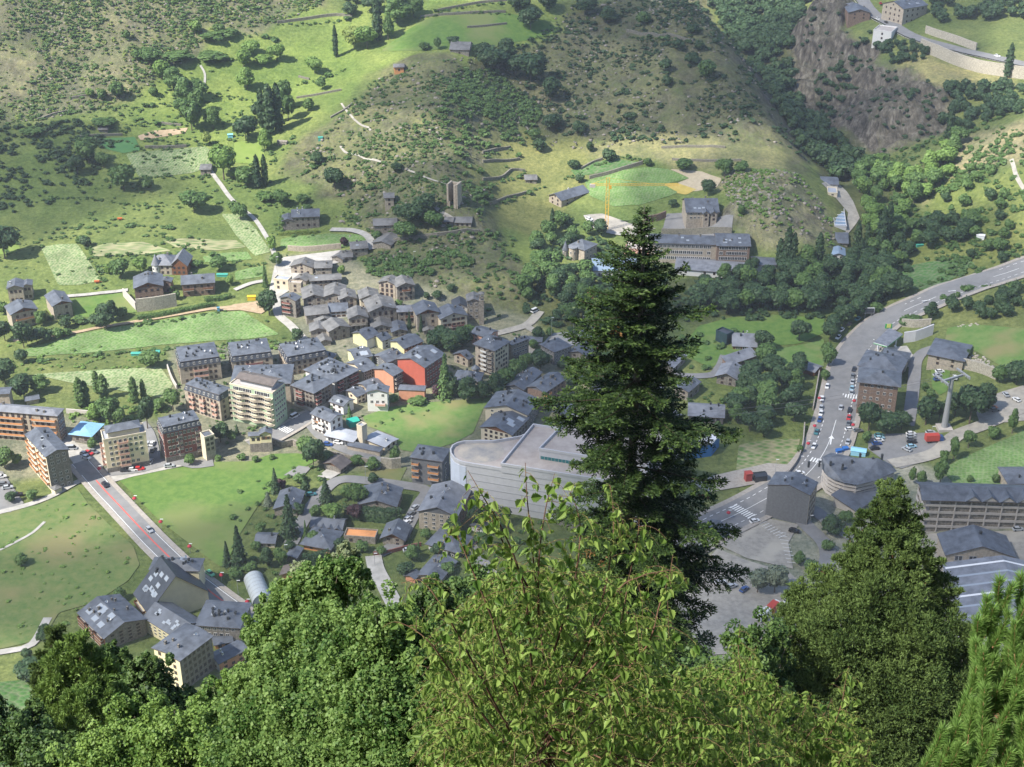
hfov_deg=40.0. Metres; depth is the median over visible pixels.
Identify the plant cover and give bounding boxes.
[131,351,142,355]
[216,273,227,276]
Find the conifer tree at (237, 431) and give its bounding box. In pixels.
[235,424,240,435]
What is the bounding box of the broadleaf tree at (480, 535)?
[473,531,491,545]
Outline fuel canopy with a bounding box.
[873,328,902,351]
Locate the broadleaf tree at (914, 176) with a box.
[904,172,924,182]
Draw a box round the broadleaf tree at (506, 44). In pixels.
[497,38,517,56]
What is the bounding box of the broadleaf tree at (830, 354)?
[822,347,837,366]
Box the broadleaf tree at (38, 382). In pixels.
[29,373,50,391]
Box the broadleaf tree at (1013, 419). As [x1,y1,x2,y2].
[1008,408,1018,433]
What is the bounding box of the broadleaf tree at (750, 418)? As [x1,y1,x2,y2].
[740,411,759,431]
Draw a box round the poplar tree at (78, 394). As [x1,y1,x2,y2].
[72,377,85,406]
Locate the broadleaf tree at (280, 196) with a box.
[272,189,289,206]
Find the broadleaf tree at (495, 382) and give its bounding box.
[487,372,506,393]
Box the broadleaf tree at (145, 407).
[137,396,153,428]
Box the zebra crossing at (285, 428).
[278,425,292,432]
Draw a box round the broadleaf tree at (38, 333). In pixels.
[27,327,45,343]
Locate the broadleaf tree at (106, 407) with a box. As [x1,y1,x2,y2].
[94,397,119,423]
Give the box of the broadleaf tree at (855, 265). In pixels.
[841,260,862,272]
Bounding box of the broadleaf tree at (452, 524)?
[445,519,462,529]
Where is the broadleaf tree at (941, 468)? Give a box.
[933,460,949,481]
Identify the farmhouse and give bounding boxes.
[547,185,589,206]
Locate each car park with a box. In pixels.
[0,471,23,511]
[76,442,102,467]
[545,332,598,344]
[675,548,800,654]
[721,519,797,568]
[868,432,937,467]
[976,385,1023,421]
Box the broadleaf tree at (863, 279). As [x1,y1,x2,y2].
[855,273,870,285]
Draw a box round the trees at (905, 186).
[11,20,956,463]
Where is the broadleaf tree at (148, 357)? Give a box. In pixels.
[136,349,159,366]
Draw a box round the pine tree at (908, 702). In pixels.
[763,475,1012,766]
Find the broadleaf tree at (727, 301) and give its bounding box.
[718,293,739,314]
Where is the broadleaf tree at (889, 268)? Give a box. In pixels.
[885,265,898,271]
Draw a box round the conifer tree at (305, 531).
[302,520,307,538]
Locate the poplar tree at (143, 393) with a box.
[139,379,146,398]
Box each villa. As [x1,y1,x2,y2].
[151,248,192,274]
[248,426,272,451]
[281,207,319,229]
[424,527,472,557]
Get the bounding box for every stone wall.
[66,408,87,414]
[122,288,136,309]
[135,293,176,311]
[166,364,177,388]
[272,438,291,447]
[287,243,340,251]
[292,439,368,464]
[373,542,420,554]
[381,457,400,468]
[645,210,665,221]
[661,227,732,234]
[787,422,804,471]
[812,369,819,409]
[901,318,931,327]
[903,324,933,342]
[919,39,1023,78]
[925,26,977,49]
[963,358,996,379]
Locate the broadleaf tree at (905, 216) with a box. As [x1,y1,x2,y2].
[898,213,908,223]
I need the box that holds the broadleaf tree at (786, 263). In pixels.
[776,256,797,270]
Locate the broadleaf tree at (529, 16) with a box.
[517,7,543,29]
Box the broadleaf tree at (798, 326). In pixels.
[790,319,812,340]
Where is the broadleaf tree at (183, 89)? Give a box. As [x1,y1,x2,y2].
[174,76,191,97]
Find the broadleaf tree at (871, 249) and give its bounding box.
[861,245,876,254]
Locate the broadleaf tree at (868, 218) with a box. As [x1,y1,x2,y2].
[863,213,878,225]
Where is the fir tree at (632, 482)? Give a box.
[527,205,752,766]
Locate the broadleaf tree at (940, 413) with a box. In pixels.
[937,401,950,420]
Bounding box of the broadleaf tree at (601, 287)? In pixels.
[591,284,610,296]
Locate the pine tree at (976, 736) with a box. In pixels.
[919,565,1023,766]
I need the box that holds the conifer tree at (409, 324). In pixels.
[407,312,411,328]
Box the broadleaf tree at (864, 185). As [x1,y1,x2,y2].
[856,176,872,196]
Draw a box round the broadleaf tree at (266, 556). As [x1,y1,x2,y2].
[259,546,273,565]
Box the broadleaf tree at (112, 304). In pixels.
[106,300,118,315]
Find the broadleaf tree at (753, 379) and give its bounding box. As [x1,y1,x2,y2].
[746,374,764,384]
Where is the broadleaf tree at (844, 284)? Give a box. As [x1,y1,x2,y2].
[840,279,853,296]
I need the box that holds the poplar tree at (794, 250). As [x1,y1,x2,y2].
[789,232,798,257]
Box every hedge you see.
[47,314,69,320]
[136,301,214,319]
[204,293,232,301]
[278,229,318,235]
[302,548,329,564]
[342,504,402,523]
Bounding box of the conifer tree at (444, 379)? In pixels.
[433,353,455,400]
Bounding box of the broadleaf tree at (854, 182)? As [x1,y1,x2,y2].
[852,175,868,192]
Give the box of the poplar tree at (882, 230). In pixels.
[874,207,890,250]
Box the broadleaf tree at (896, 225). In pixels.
[890,219,903,234]
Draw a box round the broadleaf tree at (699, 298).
[690,291,708,308]
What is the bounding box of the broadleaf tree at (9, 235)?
[0,225,20,258]
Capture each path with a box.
[0,521,44,549]
[0,617,51,653]
[13,301,257,340]
[67,288,127,296]
[200,65,205,82]
[211,170,275,253]
[233,279,262,289]
[339,146,380,162]
[340,103,370,130]
[407,169,444,183]
[433,202,452,216]
[1009,159,1023,189]
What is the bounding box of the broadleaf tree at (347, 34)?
[341,25,359,48]
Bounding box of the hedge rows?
[26,1,1022,414]
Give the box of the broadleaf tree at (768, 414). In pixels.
[755,403,776,421]
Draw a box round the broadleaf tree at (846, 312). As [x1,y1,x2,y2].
[833,304,856,325]
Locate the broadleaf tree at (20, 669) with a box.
[13,656,37,680]
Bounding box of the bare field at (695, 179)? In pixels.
[671,169,720,190]
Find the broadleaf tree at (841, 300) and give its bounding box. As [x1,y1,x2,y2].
[836,296,849,304]
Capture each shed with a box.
[277,140,287,144]
[591,258,635,276]
[675,257,744,277]
[750,256,776,272]
[820,176,838,186]
[835,232,848,246]
[976,233,985,239]
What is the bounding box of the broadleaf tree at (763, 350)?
[754,342,776,360]
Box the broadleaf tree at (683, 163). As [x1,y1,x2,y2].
[675,158,692,170]
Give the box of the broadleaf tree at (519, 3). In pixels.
[507,0,530,11]
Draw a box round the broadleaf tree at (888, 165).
[874,160,893,170]
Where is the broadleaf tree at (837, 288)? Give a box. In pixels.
[830,280,842,294]
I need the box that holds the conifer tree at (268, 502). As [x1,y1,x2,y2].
[262,492,272,508]
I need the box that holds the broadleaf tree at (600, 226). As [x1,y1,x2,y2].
[593,218,607,234]
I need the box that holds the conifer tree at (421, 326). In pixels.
[419,314,422,332]
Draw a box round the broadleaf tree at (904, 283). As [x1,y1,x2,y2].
[895,275,913,296]
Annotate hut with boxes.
[49,484,61,493]
[97,126,109,132]
[199,164,212,174]
[383,192,394,211]
[393,63,404,74]
[524,174,537,183]
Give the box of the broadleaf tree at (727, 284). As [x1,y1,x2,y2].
[719,279,737,291]
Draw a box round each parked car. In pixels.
[0,481,9,485]
[2,484,12,489]
[79,450,88,454]
[81,454,91,459]
[90,448,98,453]
[101,481,108,487]
[120,467,130,471]
[128,467,137,470]
[135,466,144,470]
[145,525,153,532]
[149,446,155,451]
[164,463,174,467]
[205,569,214,576]
[305,491,316,496]
[324,441,332,445]
[333,439,342,444]
[403,515,412,520]
[406,510,415,515]
[410,504,419,509]
[728,583,737,588]
[739,585,748,592]
[749,518,760,523]
[788,527,799,532]
[844,426,853,430]
[853,428,863,431]
[869,445,879,450]
[871,441,881,444]
[873,438,883,441]
[902,446,911,451]
[906,433,916,436]
[906,436,916,439]
[906,439,917,443]
[906,443,916,447]
[925,429,935,432]
[935,369,944,372]
[989,407,999,411]
[1002,391,1009,396]
[1012,397,1020,401]
[1012,526,1023,530]
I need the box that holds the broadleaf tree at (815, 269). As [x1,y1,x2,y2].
[804,262,823,280]
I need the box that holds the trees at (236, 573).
[0,11,1014,595]
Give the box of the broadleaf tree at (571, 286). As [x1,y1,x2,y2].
[562,281,577,295]
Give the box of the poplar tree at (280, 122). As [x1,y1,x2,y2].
[271,82,284,131]
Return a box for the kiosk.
[744,470,752,481]
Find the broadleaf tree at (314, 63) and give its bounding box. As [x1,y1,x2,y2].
[304,56,322,72]
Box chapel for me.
[453,216,472,226]
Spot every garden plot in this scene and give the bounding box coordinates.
[138,128,187,139]
[216,302,263,312]
[235,266,266,279]
[736,438,799,469]
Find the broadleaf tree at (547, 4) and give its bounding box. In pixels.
[538,0,557,10]
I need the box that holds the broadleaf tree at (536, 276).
[529,271,541,287]
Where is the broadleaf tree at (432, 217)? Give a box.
[423,210,443,226]
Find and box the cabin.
[279,563,296,578]
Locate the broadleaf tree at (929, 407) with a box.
[916,396,941,424]
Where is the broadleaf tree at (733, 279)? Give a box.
[726,275,740,288]
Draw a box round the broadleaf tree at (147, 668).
[97,638,197,717]
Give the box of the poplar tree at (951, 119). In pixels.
[946,105,955,138]
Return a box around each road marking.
[72,464,157,556]
[88,460,236,601]
[96,480,222,600]
[697,261,1022,522]
[701,272,1022,543]
[722,268,1018,520]
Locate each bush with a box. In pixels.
[19,126,44,135]
[71,315,86,323]
[72,118,82,122]
[90,116,117,126]
[162,50,194,60]
[191,259,203,266]
[198,50,228,60]
[200,131,211,141]
[201,30,223,40]
[212,23,224,30]
[215,455,221,461]
[219,28,238,37]
[227,166,243,176]
[228,200,239,208]
[236,452,245,459]
[251,455,259,461]
[255,53,273,63]
[255,191,272,200]
[269,454,274,459]
[303,204,311,208]
[350,454,364,464]
[406,395,426,405]
[623,112,636,118]
[686,24,700,32]
[898,314,910,325]
[909,314,922,318]
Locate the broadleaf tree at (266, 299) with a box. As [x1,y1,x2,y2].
[256,288,277,315]
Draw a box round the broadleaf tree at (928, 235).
[919,228,939,247]
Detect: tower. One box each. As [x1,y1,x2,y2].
[356,421,366,443]
[446,180,461,208]
[478,291,483,324]
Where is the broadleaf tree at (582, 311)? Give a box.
[573,298,585,318]
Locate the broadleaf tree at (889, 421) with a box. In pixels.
[875,410,902,433]
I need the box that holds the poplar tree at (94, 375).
[91,371,98,393]
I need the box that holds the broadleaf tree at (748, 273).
[739,264,757,282]
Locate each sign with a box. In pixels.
[863,308,874,318]
[885,324,891,328]
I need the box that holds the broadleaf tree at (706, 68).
[697,59,716,77]
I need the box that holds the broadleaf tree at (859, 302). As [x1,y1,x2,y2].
[850,295,868,315]
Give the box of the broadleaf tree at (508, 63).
[504,55,517,76]
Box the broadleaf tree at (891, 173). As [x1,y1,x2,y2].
[887,170,900,180]
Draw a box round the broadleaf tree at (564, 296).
[556,290,573,304]
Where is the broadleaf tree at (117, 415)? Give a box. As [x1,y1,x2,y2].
[109,406,125,422]
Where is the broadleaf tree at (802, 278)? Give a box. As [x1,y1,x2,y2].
[794,270,812,286]
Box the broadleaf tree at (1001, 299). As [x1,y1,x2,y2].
[993,294,1009,311]
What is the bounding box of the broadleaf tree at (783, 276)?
[774,270,791,285]
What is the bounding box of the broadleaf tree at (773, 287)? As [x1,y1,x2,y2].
[765,285,776,302]
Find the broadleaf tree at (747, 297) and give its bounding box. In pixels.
[738,288,756,306]
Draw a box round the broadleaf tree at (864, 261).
[858,258,869,271]
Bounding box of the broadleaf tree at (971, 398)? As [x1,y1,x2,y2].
[955,384,991,423]
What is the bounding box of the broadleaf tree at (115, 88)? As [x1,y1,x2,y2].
[107,82,123,99]
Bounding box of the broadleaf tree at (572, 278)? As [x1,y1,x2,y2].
[564,274,578,284]
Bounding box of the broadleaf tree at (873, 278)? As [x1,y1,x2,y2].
[868,275,880,283]
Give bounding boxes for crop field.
[0,680,34,715]
[25,311,277,355]
[34,367,171,397]
[41,244,99,284]
[92,242,169,255]
[100,137,139,152]
[126,146,210,176]
[163,238,245,249]
[203,252,251,261]
[222,214,269,254]
[280,234,365,247]
[571,159,634,175]
[585,167,687,205]
[901,260,973,288]
[946,431,1023,483]
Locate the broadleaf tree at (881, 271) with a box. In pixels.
[870,266,889,276]
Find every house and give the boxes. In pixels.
[0,387,13,403]
[213,640,246,670]
[254,532,278,547]
[272,486,305,515]
[279,292,301,317]
[289,257,315,273]
[292,272,310,284]
[300,284,324,305]
[309,273,341,287]
[309,515,347,530]
[310,406,343,433]
[314,260,332,274]
[324,282,346,304]
[327,301,347,317]
[328,394,354,414]
[331,250,346,262]
[337,288,357,307]
[340,249,352,260]
[345,386,365,403]
[346,305,368,331]
[346,357,376,381]
[347,346,372,360]
[349,240,368,257]
[352,327,379,348]
[357,286,378,306]
[357,377,382,394]
[363,294,397,324]
[365,383,389,410]
[369,316,391,332]
[373,347,402,364]
[375,331,391,348]
[377,275,396,297]
[389,333,423,353]
[390,320,407,336]
[394,275,415,300]
[396,303,413,322]
[411,300,439,330]
[418,554,457,582]
[437,303,468,330]
[451,296,466,310]
[453,349,474,366]
[454,368,484,390]
[469,520,490,532]
[471,326,498,343]
[552,404,571,418]
[557,517,582,528]
[568,341,597,359]
[664,354,686,371]
[674,377,700,400]
[687,402,724,423]
[715,327,733,344]
[721,347,756,364]
[732,330,757,349]
[831,246,845,259]
[844,3,870,27]
[871,25,896,47]
[881,0,927,24]
[997,467,1023,484]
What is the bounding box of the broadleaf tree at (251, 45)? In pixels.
[239,39,259,53]
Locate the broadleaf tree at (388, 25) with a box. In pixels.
[382,14,393,39]
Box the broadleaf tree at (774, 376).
[759,372,779,382]
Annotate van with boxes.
[66,444,77,449]
[289,412,299,418]
[530,307,538,312]
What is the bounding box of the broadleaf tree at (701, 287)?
[687,282,706,296]
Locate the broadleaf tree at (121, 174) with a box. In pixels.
[107,163,135,190]
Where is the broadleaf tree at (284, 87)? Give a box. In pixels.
[277,79,291,100]
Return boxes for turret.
[151,254,159,272]
[471,364,479,371]
[562,241,568,256]
[568,245,577,260]
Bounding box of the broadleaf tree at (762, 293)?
[747,286,772,307]
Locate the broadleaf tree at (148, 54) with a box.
[139,47,162,65]
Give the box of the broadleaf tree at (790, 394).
[779,385,801,402]
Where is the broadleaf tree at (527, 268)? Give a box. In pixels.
[521,262,540,273]
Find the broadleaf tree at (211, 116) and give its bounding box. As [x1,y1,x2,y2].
[203,107,220,129]
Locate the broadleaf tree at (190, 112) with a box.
[178,100,201,130]
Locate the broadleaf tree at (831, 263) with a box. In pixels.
[822,254,843,272]
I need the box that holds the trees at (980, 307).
[4,1,1023,657]
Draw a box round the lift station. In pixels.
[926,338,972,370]
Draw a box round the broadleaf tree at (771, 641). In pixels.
[637,605,837,766]
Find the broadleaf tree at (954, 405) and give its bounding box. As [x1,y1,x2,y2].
[944,392,959,415]
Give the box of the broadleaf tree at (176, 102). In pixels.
[171,97,187,109]
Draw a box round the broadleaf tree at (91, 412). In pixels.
[86,403,99,418]
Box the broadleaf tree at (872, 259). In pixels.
[868,254,877,262]
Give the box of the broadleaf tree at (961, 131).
[949,125,969,138]
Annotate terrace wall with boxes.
[37,110,67,118]
[72,93,118,98]
[80,133,122,137]
[145,144,186,148]
[161,122,180,125]
[277,13,351,23]
[296,89,340,98]
[298,75,309,79]
[330,102,351,117]
[373,234,436,240]
[416,228,479,236]
[420,10,505,17]
[437,0,506,10]
[467,22,506,27]
[482,146,510,153]
[482,157,519,162]
[482,168,524,180]
[484,190,526,204]
[581,157,602,168]
[589,160,642,178]
[626,29,693,40]
[661,145,725,148]
[672,158,741,161]
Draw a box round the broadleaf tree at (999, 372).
[992,365,1007,380]
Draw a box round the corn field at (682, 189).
[666,184,695,193]
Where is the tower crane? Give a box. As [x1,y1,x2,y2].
[590,177,678,227]
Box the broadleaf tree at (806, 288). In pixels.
[798,284,818,307]
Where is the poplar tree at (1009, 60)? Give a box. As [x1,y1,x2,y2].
[1002,42,1015,77]
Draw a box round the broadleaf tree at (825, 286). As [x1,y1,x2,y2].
[819,279,833,298]
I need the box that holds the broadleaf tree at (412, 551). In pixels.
[404,544,419,559]
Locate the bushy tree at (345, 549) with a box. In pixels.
[289,539,361,611]
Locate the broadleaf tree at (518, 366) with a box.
[508,358,527,374]
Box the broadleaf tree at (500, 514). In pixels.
[492,506,511,519]
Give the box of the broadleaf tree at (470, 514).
[466,499,488,522]
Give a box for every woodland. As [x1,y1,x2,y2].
[352,0,1023,21]
[707,0,865,177]
[798,6,1023,147]
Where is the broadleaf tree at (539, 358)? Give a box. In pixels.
[530,349,552,370]
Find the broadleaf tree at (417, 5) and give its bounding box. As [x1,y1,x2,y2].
[408,0,423,16]
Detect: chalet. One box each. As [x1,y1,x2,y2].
[4,299,37,325]
[6,278,33,302]
[44,290,72,319]
[133,271,163,298]
[162,276,173,292]
[180,272,214,296]
[299,526,344,553]
[379,518,411,545]
[714,361,741,386]
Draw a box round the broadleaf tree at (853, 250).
[847,247,860,258]
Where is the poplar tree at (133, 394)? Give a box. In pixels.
[127,376,139,402]
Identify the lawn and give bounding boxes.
[71,292,136,316]
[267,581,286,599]
[931,369,949,394]
[945,324,1023,366]
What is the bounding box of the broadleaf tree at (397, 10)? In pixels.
[384,0,412,23]
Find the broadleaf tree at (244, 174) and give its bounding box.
[235,166,252,184]
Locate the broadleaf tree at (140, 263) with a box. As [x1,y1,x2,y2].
[131,257,146,272]
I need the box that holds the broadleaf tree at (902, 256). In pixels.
[892,250,908,263]
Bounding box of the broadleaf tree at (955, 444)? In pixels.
[950,436,959,459]
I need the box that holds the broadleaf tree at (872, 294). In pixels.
[860,285,881,304]
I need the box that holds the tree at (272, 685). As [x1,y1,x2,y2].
[195,553,376,766]
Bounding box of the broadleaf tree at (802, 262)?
[795,256,807,269]
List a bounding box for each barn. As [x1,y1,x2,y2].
[302,304,329,324]
[309,320,325,337]
[313,314,331,320]
[316,333,331,345]
[321,317,350,340]
[321,454,351,473]
[373,218,396,232]
[449,41,472,56]
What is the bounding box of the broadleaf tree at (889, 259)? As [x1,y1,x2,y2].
[876,253,898,267]
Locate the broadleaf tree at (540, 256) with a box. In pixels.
[531,249,551,265]
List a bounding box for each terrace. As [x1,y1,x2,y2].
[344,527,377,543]
[688,463,786,491]
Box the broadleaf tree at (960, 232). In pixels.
[952,226,967,241]
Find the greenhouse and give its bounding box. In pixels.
[243,570,270,604]
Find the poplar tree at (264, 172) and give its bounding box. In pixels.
[260,154,268,186]
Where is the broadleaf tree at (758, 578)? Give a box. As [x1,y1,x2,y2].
[748,567,769,591]
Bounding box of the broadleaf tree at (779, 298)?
[769,289,788,310]
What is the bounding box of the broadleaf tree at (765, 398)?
[756,392,779,406]
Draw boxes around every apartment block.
[0,401,66,441]
[24,427,73,489]
[77,594,146,645]
[100,419,149,472]
[133,556,209,615]
[144,601,196,639]
[148,555,205,583]
[151,623,215,686]
[157,410,202,462]
[175,342,221,383]
[184,377,232,420]
[194,600,251,642]
[200,429,215,460]
[227,338,272,372]
[228,370,287,428]
[229,364,293,402]
[278,337,327,374]
[290,373,334,410]
[303,357,359,395]
[326,350,335,358]
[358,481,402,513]
[373,363,403,392]
[396,344,445,387]
[409,444,449,484]
[417,480,471,530]
[473,334,510,374]
[479,410,530,439]
[484,389,537,426]
[506,367,542,392]
[509,335,530,362]
[526,372,565,409]
[539,337,572,364]
[765,472,817,524]
[831,485,893,513]
[856,366,901,412]
[857,349,908,374]
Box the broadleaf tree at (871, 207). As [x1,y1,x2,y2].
[863,201,883,214]
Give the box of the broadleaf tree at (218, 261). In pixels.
[209,255,226,267]
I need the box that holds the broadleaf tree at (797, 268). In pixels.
[789,263,802,281]
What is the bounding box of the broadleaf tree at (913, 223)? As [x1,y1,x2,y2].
[904,217,920,231]
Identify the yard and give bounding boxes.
[318,469,338,478]
[588,213,655,232]
[663,213,732,235]
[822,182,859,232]
[879,346,912,366]
[921,530,1023,616]
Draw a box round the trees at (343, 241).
[277,237,441,488]
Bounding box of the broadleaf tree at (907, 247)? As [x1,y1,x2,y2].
[898,240,915,254]
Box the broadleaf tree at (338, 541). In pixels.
[333,538,344,548]
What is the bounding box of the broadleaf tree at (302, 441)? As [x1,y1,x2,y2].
[296,435,311,450]
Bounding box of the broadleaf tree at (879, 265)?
[874,262,884,268]
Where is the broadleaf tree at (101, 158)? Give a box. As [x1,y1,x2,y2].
[94,151,110,167]
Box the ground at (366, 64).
[0,0,1023,766]
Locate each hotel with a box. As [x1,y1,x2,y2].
[649,232,715,262]
[681,196,719,227]
[714,233,750,261]
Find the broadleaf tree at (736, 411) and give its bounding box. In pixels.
[728,403,744,422]
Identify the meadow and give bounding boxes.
[0,244,19,253]
[0,489,138,648]
[120,453,316,565]
[234,140,265,163]
[356,467,406,479]
[363,398,490,451]
[383,13,558,50]
[683,315,823,366]
[776,339,823,374]
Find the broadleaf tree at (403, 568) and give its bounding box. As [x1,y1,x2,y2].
[396,561,414,574]
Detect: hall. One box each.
[68,421,104,443]
[323,427,357,444]
[366,430,398,450]
[684,434,720,458]
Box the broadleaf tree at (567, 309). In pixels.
[560,302,580,323]
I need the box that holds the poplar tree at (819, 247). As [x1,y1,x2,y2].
[815,232,825,260]
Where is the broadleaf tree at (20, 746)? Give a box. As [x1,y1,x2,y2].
[0,693,96,766]
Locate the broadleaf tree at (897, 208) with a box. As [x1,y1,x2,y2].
[886,205,902,213]
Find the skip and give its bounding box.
[247,295,255,300]
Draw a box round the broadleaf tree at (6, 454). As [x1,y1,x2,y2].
[0,446,14,468]
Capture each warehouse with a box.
[936,524,1015,568]
[943,555,1023,655]
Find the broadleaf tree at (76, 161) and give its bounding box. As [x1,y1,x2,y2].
[65,155,85,171]
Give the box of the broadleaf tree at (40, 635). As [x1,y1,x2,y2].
[35,623,53,643]
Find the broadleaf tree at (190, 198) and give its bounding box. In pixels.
[178,189,209,211]
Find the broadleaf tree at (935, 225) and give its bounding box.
[924,219,942,232]
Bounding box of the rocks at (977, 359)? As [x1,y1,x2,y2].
[958,323,993,366]
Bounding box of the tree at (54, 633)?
[27,622,66,698]
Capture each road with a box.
[0,479,80,513]
[63,432,85,463]
[71,459,257,623]
[104,458,213,475]
[141,421,159,459]
[247,411,311,444]
[272,297,308,339]
[284,475,429,555]
[306,423,380,469]
[329,227,373,249]
[365,555,401,605]
[468,539,496,572]
[498,311,543,334]
[522,325,535,352]
[583,215,647,236]
[673,259,1023,557]
[674,355,723,377]
[796,506,853,569]
[856,0,1023,65]
[887,400,1023,467]
[904,346,929,425]
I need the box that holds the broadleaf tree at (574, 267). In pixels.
[569,263,578,273]
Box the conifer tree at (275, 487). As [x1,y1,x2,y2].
[270,468,280,496]
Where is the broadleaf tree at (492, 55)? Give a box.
[477,45,509,67]
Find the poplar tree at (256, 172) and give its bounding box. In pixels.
[251,154,261,187]
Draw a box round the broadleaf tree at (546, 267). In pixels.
[539,260,560,275]
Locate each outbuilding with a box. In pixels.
[24,394,39,404]
[212,633,232,648]
[287,545,303,561]
[346,442,383,455]
[372,232,397,248]
[398,384,426,400]
[403,569,419,582]
[422,325,434,334]
[443,217,454,224]
[529,336,542,345]
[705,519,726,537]
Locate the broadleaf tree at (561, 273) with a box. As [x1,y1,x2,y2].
[547,267,565,282]
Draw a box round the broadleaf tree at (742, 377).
[735,370,751,386]
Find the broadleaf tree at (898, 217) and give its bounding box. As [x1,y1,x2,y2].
[893,213,904,222]
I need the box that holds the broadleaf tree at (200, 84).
[190,78,208,92]
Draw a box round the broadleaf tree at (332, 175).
[322,167,344,190]
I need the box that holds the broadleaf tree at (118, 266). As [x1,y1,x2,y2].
[107,257,129,277]
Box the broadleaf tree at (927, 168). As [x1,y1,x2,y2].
[923,165,937,173]
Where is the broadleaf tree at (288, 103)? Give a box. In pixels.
[282,94,294,120]
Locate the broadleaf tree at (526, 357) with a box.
[518,353,531,364]
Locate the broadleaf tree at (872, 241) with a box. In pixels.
[866,237,880,251]
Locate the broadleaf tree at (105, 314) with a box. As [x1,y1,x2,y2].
[93,303,115,328]
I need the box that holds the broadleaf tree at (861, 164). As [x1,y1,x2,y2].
[854,160,871,169]
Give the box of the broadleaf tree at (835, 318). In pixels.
[826,314,842,329]
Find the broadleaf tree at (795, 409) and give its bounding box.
[785,401,807,421]
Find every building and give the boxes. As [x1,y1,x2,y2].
[273,274,291,289]
[288,279,302,292]
[827,186,837,197]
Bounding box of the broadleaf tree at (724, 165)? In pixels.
[714,158,733,176]
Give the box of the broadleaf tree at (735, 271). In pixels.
[731,264,745,279]
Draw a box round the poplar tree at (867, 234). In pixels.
[863,223,871,246]
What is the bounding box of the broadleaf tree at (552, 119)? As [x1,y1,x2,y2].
[541,112,562,126]
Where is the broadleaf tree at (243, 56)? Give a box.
[235,49,251,66]
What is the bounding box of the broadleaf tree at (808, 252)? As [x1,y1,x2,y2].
[797,244,817,263]
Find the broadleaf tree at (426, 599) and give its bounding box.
[391,554,610,755]
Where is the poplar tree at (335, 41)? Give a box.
[332,25,337,56]
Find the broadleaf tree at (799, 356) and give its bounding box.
[792,351,808,371]
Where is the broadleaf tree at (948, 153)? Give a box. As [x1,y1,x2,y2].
[934,146,958,163]
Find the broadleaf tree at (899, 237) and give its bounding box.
[891,231,906,244]
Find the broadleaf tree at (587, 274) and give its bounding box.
[578,270,596,280]
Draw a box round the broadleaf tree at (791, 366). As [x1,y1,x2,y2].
[787,361,805,371]
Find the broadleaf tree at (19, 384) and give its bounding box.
[8,373,31,396]
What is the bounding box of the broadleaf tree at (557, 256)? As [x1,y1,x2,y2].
[549,250,564,262]
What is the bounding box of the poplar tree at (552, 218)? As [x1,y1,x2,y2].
[549,208,555,222]
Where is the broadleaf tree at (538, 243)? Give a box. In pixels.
[529,238,546,249]
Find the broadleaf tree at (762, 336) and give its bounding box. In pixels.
[754,330,774,342]
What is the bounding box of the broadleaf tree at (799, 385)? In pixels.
[791,382,804,398]
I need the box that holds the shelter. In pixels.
[752,471,767,482]
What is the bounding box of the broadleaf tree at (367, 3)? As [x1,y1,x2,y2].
[360,0,384,6]
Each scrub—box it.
[0,0,321,123]
[0,70,316,326]
[0,119,113,212]
[0,341,277,633]
[177,308,738,618]
[301,59,504,296]
[360,228,521,299]
[437,66,542,220]
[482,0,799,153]
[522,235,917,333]
[721,168,834,245]
[881,113,1023,287]
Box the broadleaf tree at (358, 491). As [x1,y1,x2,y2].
[349,483,369,502]
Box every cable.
[628,372,961,418]
[704,378,941,417]
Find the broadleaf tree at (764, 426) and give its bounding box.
[756,417,774,436]
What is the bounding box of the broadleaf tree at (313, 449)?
[301,438,325,464]
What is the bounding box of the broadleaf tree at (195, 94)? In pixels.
[187,88,203,104]
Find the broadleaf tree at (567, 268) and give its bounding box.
[559,263,574,282]
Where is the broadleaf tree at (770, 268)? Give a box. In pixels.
[761,264,775,273]
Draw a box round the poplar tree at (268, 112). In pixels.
[261,83,277,134]
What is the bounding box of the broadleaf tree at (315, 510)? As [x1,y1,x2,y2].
[309,505,322,516]
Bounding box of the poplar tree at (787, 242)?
[781,226,793,257]
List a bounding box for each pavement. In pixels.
[70,464,155,559]
[89,457,253,609]
[245,410,309,440]
[279,421,311,440]
[691,275,1023,561]
[694,256,1023,514]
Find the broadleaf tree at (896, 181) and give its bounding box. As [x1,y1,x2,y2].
[889,175,903,189]
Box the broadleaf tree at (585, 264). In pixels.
[577,259,593,272]
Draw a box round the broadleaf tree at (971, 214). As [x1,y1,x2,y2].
[962,208,981,223]
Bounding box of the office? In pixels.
[883,348,910,371]
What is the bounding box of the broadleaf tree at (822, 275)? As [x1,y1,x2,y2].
[813,272,831,282]
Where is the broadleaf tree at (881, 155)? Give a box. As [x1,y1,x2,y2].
[874,152,887,159]
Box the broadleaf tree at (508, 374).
[498,367,516,389]
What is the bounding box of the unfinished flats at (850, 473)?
[807,453,895,496]
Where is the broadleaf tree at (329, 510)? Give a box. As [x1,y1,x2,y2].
[320,503,342,518]
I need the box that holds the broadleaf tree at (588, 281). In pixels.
[578,277,593,286]
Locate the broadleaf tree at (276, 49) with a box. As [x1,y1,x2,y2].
[266,44,284,60]
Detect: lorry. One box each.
[756,606,774,621]
[766,599,780,610]
[924,433,943,442]
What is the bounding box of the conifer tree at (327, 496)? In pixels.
[316,477,333,504]
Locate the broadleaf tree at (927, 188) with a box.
[921,182,933,196]
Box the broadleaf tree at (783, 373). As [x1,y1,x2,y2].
[772,365,792,386]
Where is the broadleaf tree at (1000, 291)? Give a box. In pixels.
[994,289,1010,298]
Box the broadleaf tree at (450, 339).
[439,330,462,352]
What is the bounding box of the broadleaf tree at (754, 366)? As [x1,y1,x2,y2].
[739,359,762,375]

